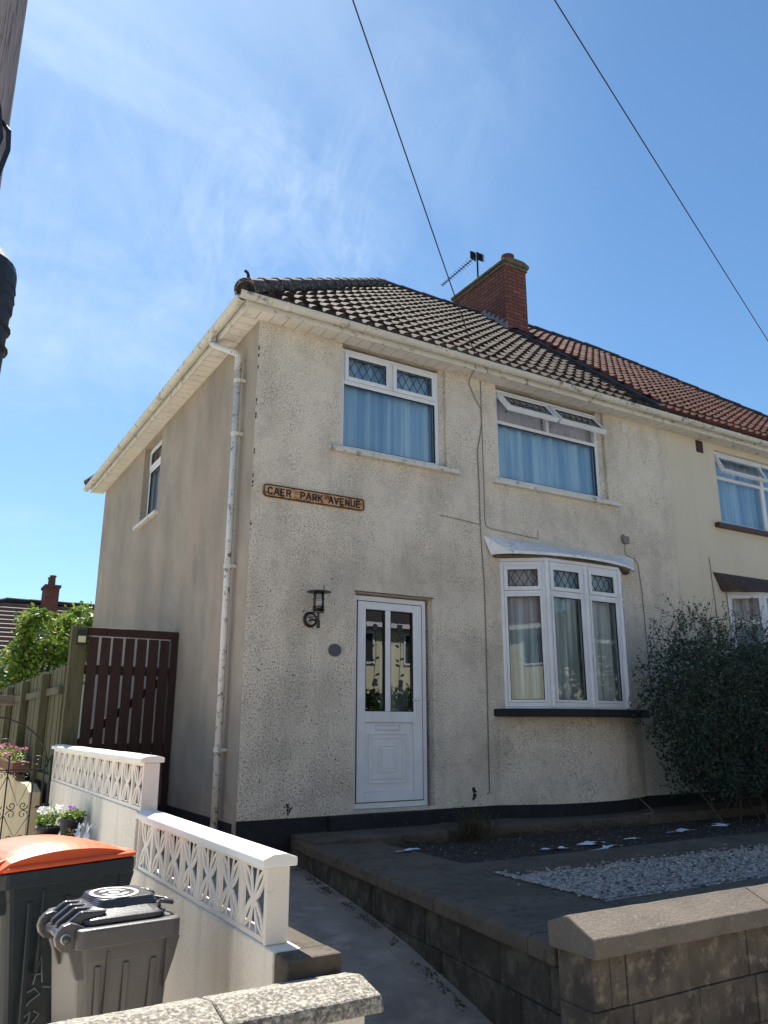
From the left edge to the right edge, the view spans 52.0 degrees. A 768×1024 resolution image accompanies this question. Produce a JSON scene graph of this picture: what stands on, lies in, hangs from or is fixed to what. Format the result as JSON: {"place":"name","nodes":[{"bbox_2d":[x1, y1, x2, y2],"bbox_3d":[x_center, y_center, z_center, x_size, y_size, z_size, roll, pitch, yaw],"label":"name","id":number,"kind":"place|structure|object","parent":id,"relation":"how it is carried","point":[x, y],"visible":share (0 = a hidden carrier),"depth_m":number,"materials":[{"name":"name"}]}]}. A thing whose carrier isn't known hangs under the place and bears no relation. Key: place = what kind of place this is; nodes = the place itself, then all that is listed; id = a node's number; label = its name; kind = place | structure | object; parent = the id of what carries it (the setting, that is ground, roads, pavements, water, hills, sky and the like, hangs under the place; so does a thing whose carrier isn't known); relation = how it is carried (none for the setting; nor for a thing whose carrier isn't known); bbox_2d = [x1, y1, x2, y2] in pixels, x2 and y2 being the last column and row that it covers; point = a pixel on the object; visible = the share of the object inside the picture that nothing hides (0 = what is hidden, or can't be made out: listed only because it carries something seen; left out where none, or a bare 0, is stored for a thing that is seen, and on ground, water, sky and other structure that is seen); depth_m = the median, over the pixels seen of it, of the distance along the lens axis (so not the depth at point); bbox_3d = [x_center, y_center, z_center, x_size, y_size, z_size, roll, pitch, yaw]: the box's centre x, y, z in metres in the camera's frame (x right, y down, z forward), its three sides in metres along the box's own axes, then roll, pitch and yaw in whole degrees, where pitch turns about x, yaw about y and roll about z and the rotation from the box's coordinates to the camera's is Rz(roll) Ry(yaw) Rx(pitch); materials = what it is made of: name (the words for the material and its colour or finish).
{"place":"outdoors","nodes":[
{"label":"outdoors","id":0,"kind":"place"},
{"bbox_2d":[62,827,77,836],"bbox_3d":[-2.434,2.528,6.166,0.160,0.125,0.172,15,-21,-43],"label":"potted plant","id":1,"kind":"object","parent":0,"point":[72,833],"visible":0.48,"depth_m":6.15,"materials":[{"name":"brown plant"}]},
{"bbox_2d":[155,837,492,1023],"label":"path","id":2,"kind":"structure","parent":0,"point":[393,976],"depth_m":4.85,"materials":[{"name":"concrete"}]},
{"bbox_2d":[57,626,87,779],"bbox_3d":[-3.355,2.586,8.336,0.163,2.745,0.157,9,-17,-30],"label":"gate post","id":3,"kind":"object","parent":2,"relation":"on","point":[73,688],"visible":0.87,"depth_m":8.49,"materials":[{"name":"brown wood"}]},
{"bbox_2d":[77,627,177,835],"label":"side gate","id":4,"kind":"structure","parent":3,"relation":"attached to","point":[164,671],"depth_m":8.77,"materials":[{"name":"brown wood"}]},
{"bbox_2d":[48,744,341,1002],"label":"garden wall","id":5,"kind":"structure","parent":2,"relation":"on","point":[221,948],"depth_m":4.04,"materials":[{"name":"beige paint"}]},
{"bbox_2d":[0,717,52,839],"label":"iron gate","id":6,"kind":"structure","parent":5,"relation":"attached to","point":[46,762],"depth_m":7.90,"materials":[{"name":"metal"}]},
{"bbox_2d":[290,821,649,1010],"bbox_3d":[1.301,2.962,5.916,5.735,0.630,3.812,9,-17,-30],"label":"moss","id":7,"kind":"object","parent":2,"relation":"on","point":[440,982],"visible":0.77,"depth_m":6.23,"materials":[{"name":"green plant"}]},
{"bbox_2d":[0,0,767,603],"label":"sky","id":8,"kind":"structure","parent":0,"point":[163,152],"materials":[{"name":"blue"}]},
{"bbox_2d":[290,799,767,870],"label":"front path","id":9,"kind":"structure","parent":0,"point":[437,832],"depth_m":8.04,"materials":[{"name":"grey concrete"}]},
{"bbox_2d":[512,324,767,803],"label":"adjoining house","id":10,"kind":"structure","parent":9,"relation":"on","point":[717,451],"depth_m":11.61,"materials":[{"name":"white paint"}]},
{"bbox_2d":[709,558,717,623],"bbox_3d":[4.638,1.374,11.014,0.049,1.500,0.010,9,-17,-30],"label":"wall cable","id":11,"kind":"object","parent":10,"relation":"attached to","point":[712,585],"depth_m":11.10,"materials":[{"name":"grey plastic"}]},
{"bbox_2d":[714,452,767,536],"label":"window","id":12,"kind":"structure","parent":10,"relation":"in","point":[742,484],"depth_m":12.20,"materials":[{"name":"white plastic"}]},
{"bbox_2d":[726,592,767,714],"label":"bay window","id":13,"kind":"structure","parent":10,"relation":"in","point":[738,600],"depth_m":11.22,"materials":[{"name":"white plastic"}]},
{"bbox_2d":[399,814,767,863],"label":"flower bed","id":14,"kind":"object","parent":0,"point":[524,850],"depth_m":7.56,"materials":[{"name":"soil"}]},
{"bbox_2d":[441,805,502,842],"bbox_3d":[0.855,2.970,7.520,0.642,0.312,0.381,14,-20,-41],"label":"weed tuft","id":15,"kind":"object","parent":14,"relation":"on","point":[472,826],"visible":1,"depth_m":7.45,"materials":[{"name":"green plant"}]},
{"bbox_2d":[576,841,604,844],"bbox_3d":[1.901,3.037,7.244,0.178,0.019,0.299,-11,-18,34],"label":"litter scrap","id":16,"kind":"object","parent":14,"relation":"on","point":[587,843],"visible":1,"depth_m":7.19,"materials":[{"name":"white paper"}]},
{"bbox_2d":[595,844,620,849],"bbox_3d":[1.963,2.971,6.992,0.092,0.019,0.528,-13,-20,40],"label":"litter scrap","id":17,"kind":"object","parent":14,"relation":"on","point":[604,846],"visible":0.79,"depth_m":7.00,"materials":[{"name":"white paper"}]},
{"bbox_2d":[665,828,693,832],"bbox_3d":[3.031,3.266,8.087,0.146,0.018,0.450,-14,-21,42],"label":"litter scrap","id":18,"kind":"object","parent":14,"relation":"on","point":[680,830],"visible":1,"depth_m":8.09,"materials":[{"name":"white paper"}]},
{"bbox_2d":[627,593,767,824],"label":"garden shrub","id":19,"kind":"object","parent":14,"relation":"on","point":[742,724],"visible":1,"depth_m":9.13,"materials":[{"name":"green plant"}]},
{"bbox_2d":[711,823,727,825],"bbox_3d":[3.664,3.397,8.574,0.198,0.015,0.284,-6,-16,20],"label":"litter scrap","id":20,"kind":"object","parent":14,"relation":"on","point":[719,824],"visible":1,"depth_m":8.50,"materials":[{"name":"white paper"}]},
{"bbox_2d":[467,831,767,874],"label":"garden path","id":21,"kind":"structure","parent":0,"point":[552,862],"depth_m":6.44,"materials":[{"name":"grey concrete"}]},
{"bbox_2d":[487,843,767,900],"bbox_3d":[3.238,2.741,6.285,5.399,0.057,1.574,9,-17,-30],"label":"gravel","id":22,"kind":"structure","parent":0,"point":[614,882],"depth_m":5.56,"materials":[{"name":"grey gravel"}]},
{"bbox_2d":[639,798,653,813],"bbox_3d":[2.986,3.338,8.937,0.137,0.148,0.278,-3,-15,10],"label":"hose end","id":23,"kind":"object","parent":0,"point":[648,806],"visible":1,"depth_m":8.95,"materials":[{"name":"black rubber"}]},
{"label":"neighbour yard","id":24,"kind":"structure","parent":0,"visible":0},
{"bbox_2d":[0,695,16,704],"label":"bird table","id":25,"kind":"object","parent":24,"relation":"on","point":[7,700],"visible":1,"depth_m":9.10,"materials":[{"name":"brown wood"}]},
{"bbox_2d":[0,768,40,838],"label":"wall","id":26,"kind":"structure","parent":24,"relation":"on","point":[19,784],"depth_m":8.76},
{"bbox_2d":[0,742,29,772],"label":"hanging flower trough","id":27,"kind":"object","parent":26,"relation":"on","point":[14,764],"visible":0.83,"depth_m":9.24,"materials":[{"name":"ceramic"}]},
{"bbox_2d":[0,665,66,825],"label":"garden fence","id":28,"kind":"object","parent":24,"relation":"on","point":[37,707],"visible":0.58,"depth_m":9.27,"materials":[{"name":"brown wood"}]},
{"bbox_2d":[0,835,135,1023],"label":"wheelie bin","id":29,"kind":"object","parent":24,"relation":"on","point":[40,875],"visible":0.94,"depth_m":3.85,"materials":[{"name":"grey plastic"}]},
{"bbox_2d":[37,885,179,1022],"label":"wheelie bin","id":30,"kind":"object","parent":24,"relation":"on","point":[113,949],"visible":1,"depth_m":3.27,"materials":[{"name":"grey plastic"}]},
{"bbox_2d":[50,972,383,1023],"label":"front boundary wall","id":31,"kind":"structure","parent":24,"relation":"on","point":[345,998],"depth_m":2.81,"materials":[{"name":"beige paint"}]},
{"bbox_3d":[-2.594,3.038,6.222,0.330,0.830,0.900,9,-17,-30],"label":"plant stand","id":32,"kind":"object","parent":24,"relation":"on","visible":0},
{"bbox_2d":[35,804,69,834],"bbox_3d":[-2.788,2.564,6.549,0.281,0.253,0.268,-6,-16,21],"label":"potted plant","id":33,"kind":"object","parent":32,"relation":"on","point":[53,828],"visible":0.93,"depth_m":6.51,"materials":[{"name":"green plant"}]},
{"bbox_2d":[54,805,86,834],"bbox_3d":[-2.528,2.506,6.352,0.257,0.264,0.244,9,-17,-30],"label":"potted plant","id":34,"kind":"object","parent":32,"relation":"on","point":[71,819],"visible":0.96,"depth_m":6.30,"materials":[{"name":"green plant"}]},
{"bbox_2d":[75,822,84,837],"bbox_3d":[-2.349,2.491,6.106,0.056,0.165,0.111,25,-29,-57],"label":"glass ornament","id":35,"kind":"object","parent":32,"relation":"on","point":[78,833],"visible":0.72,"depth_m":6.11,"materials":[{"name":"clear glass"}]},
{"bbox_2d":[83,823,92,839],"bbox_3d":[-2.253,2.467,6.027,0.056,0.170,0.111,25,-29,-57],"label":"glass ornament","id":36,"kind":"object","parent":32,"relation":"on","point":[86,835],"visible":0.73,"depth_m":6.03,"materials":[{"name":"clear glass"}]},
{"label":"ground","id":37,"kind":"structure","parent":0,"visible":0},
{"bbox_2d":[0,672,8,686],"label":"garden tree","id":38,"kind":"object","parent":37,"relation":"on","point":[3,677],"visible":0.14,"depth_m":20.06,"materials":[{"name":"green plant"}]},
{"bbox_2d":[0,678,13,688],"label":"lime shrub","id":39,"kind":"object","parent":37,"relation":"on","point":[2,683],"visible":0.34,"depth_m":18.13,"materials":[{"name":"green plant"}]},
{"bbox_2d":[0,649,14,683],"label":"garden tree","id":40,"kind":"object","parent":37,"relation":"on","point":[4,670],"visible":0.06,"depth_m":24.91,"materials":[{"name":"green plant"}]},
{"bbox_2d":[0,602,69,686],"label":"garden tree","id":41,"kind":"object","parent":37,"relation":"on","point":[29,656],"visible":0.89,"depth_m":18.98,"materials":[{"name":"green plant"}]},
{"bbox_2d":[0,575,94,738],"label":"distant house","id":42,"kind":"structure","parent":37,"relation":"on","point":[9,606],"depth_m":36.64,"materials":[{"name":"tile"}]},
{"bbox_2d":[40,600,94,684],"bbox_3d":[-8.074,4.755,20.226,1.874,5.162,1.781,9,-17,-30],"label":"garden tree","id":43,"kind":"object","parent":37,"relation":"on","point":[84,618],"visible":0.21,"depth_m":20.34,"materials":[{"name":"green plant"}]},
{"bbox_2d":[83,253,701,868],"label":"semi detached house","id":44,"kind":"structure","parent":37,"relation":"on","point":[285,725],"depth_m":8.82,"materials":[{"name":"paint"}]},
{"bbox_2d":[133,440,161,530],"bbox_3d":[-3.322,-0.441,11.524,0.308,1.255,1.180,9,-17,-30],"label":"window","id":45,"kind":"structure","parent":44,"relation":"in","point":[154,464],"depth_m":11.82,"materials":[{"name":"white plastic"}]},
{"bbox_2d":[263,483,363,510],"bbox_3d":[-0.708,-0.146,8.108,1.147,0.130,0.027,9,-17,-30],"label":"street name sign","id":46,"kind":"object","parent":44,"relation":"attached to","point":[307,496],"visible":1,"depth_m":8.08,"materials":[{"name":"brown metal"}]},
{"bbox_2d":[303,585,330,627],"bbox_3d":[-0.645,0.928,7.710,0.244,0.415,0.268,9,-17,-30],"label":"wall lantern","id":47,"kind":"object","parent":44,"relation":"attached to","point":[310,619],"depth_m":7.73,"materials":[{"name":"brown metal"}]},
{"bbox_2d":[328,644,340,656],"bbox_3d":[-0.489,1.375,7.840,0.140,0.126,0.016,9,-17,-30],"label":"door number plaque","id":48,"kind":"object","parent":44,"relation":"attached to","point":[334,650],"depth_m":7.83,"materials":[{"name":"stone"}]},
{"bbox_2d":[353,595,427,809],"bbox_3d":[0.031,1.944,8.176,0.905,2.102,0.264,9,-17,-30],"label":"front door","id":49,"kind":"structure","parent":44,"relation":"in","point":[390,743],"depth_m":8.10,"materials":[{"name":"white plastic"}]},
{"bbox_2d":[329,348,460,475],"bbox_3d":[0.107,-1.125,8.967,1.678,1.253,0.268,9,-17,-30],"label":"window","id":50,"kind":"structure","parent":44,"relation":"in","point":[386,413],"depth_m":9.00,"materials":[{"name":"white plastic"}]},
{"bbox_2d":[442,251,484,285],"bbox_3d":[1.544,-4.738,15.950,0.943,0.870,0.403,-14,-20,41],"label":"tv aerial","id":51,"kind":"object","parent":44,"relation":"attached to","point":[476,256],"visible":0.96,"depth_m":15.82,"materials":[{"name":"metal"}]},
{"bbox_2d":[469,364,489,793],"bbox_3d":[1.079,0.585,8.943,0.132,4.966,0.342,-4,-16,16],"label":"wall cable","id":52,"kind":"object","parent":44,"relation":"attached to","point":[484,584],"depth_m":8.99,"materials":[{"name":"grey plastic"}]},
{"bbox_2d":[480,381,537,538],"bbox_3d":[1.528,-0.640,9.634,0.815,1.899,0.009,9,-17,-30],"label":"wall cable","id":53,"kind":"object","parent":44,"relation":"attached to","point":[483,482],"depth_m":9.39,"materials":[{"name":"plastic"}]},
{"bbox_2d":[492,389,621,507],"bbox_3d":[2.205,-0.810,10.099,2.110,1.267,0.402,9,-17,-30],"label":"window","id":54,"kind":"structure","parent":44,"relation":"in","point":[534,437],"depth_m":10.15,"materials":[{"name":"white plastic"}]},
{"bbox_2d":[499,557,631,709],"bbox_3d":[2.278,1.475,9.391,2.036,1.707,0.479,9,-17,-30],"label":"bay window","id":55,"kind":"structure","parent":44,"relation":"in","point":[565,645],"depth_m":9.16,"materials":[{"name":"white plastic"}]},
{"bbox_2d":[621,534,650,684],"bbox_3d":[3.266,1.291,10.167,0.324,2.015,0.048,9,-17,-30],"label":"cable","id":56,"kind":"object","parent":44,"relation":"attached to","point":[625,540],"visible":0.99,"depth_m":10.33,"materials":[{"name":"grey plastic"}]},
{"bbox_2d":[291,839,635,1023],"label":"retaining wall","id":57,"kind":"structure","parent":37,"relation":"on","point":[493,960],"depth_m":4.50,"materials":[{"name":"grey concrete"}]},
{"bbox_2d":[348,842,623,918],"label":"garden slab","id":58,"kind":"structure","parent":37,"relation":"on","point":[545,901],"depth_m":5.07,"materials":[{"name":"grey concrete"}]},
{"bbox_2d":[396,848,418,851],"bbox_3d":[0.200,2.759,6.434,0.120,0.014,0.242,-11,-19,35],"label":"litter scrap","id":59,"kind":"object","parent":58,"relation":"on","point":[409,849],"visible":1,"depth_m":6.46,"materials":[{"name":"white paper"}]},
{"bbox_2d":[547,883,767,1023],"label":"front garden wall","id":60,"kind":"structure","parent":37,"relation":"on","point":[698,959],"depth_m":3.68,"materials":[{"name":"concrete"}]},
{"bbox_2d":[608,877,767,905],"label":"garden kerb","id":61,"kind":"structure","parent":37,"relation":"on","point":[684,892],"depth_m":4.89,"materials":[{"name":"grey concrete"}]},
{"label":"pavement","id":62,"kind":"structure","parent":0,"visible":0},
{"bbox_2d":[0,0,27,371],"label":"telegraph pole","id":63,"kind":"object","parent":62,"relation":"on","point":[12,16],"visible":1,"depth_m":2.50,"materials":[{"name":"black wood"}]},
{"bbox_2d":[352,0,475,355],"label":"overhead wire","id":64,"kind":"object","parent":63,"relation":"attached to","point":[409,166],"visible":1,"depth_m":7.37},
{"bbox_2d":[554,0,767,340],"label":"overhead wire","id":65,"kind":"object","parent":63,"relation":"attached to","point":[651,155],"visible":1,"depth_m":8.90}
]}

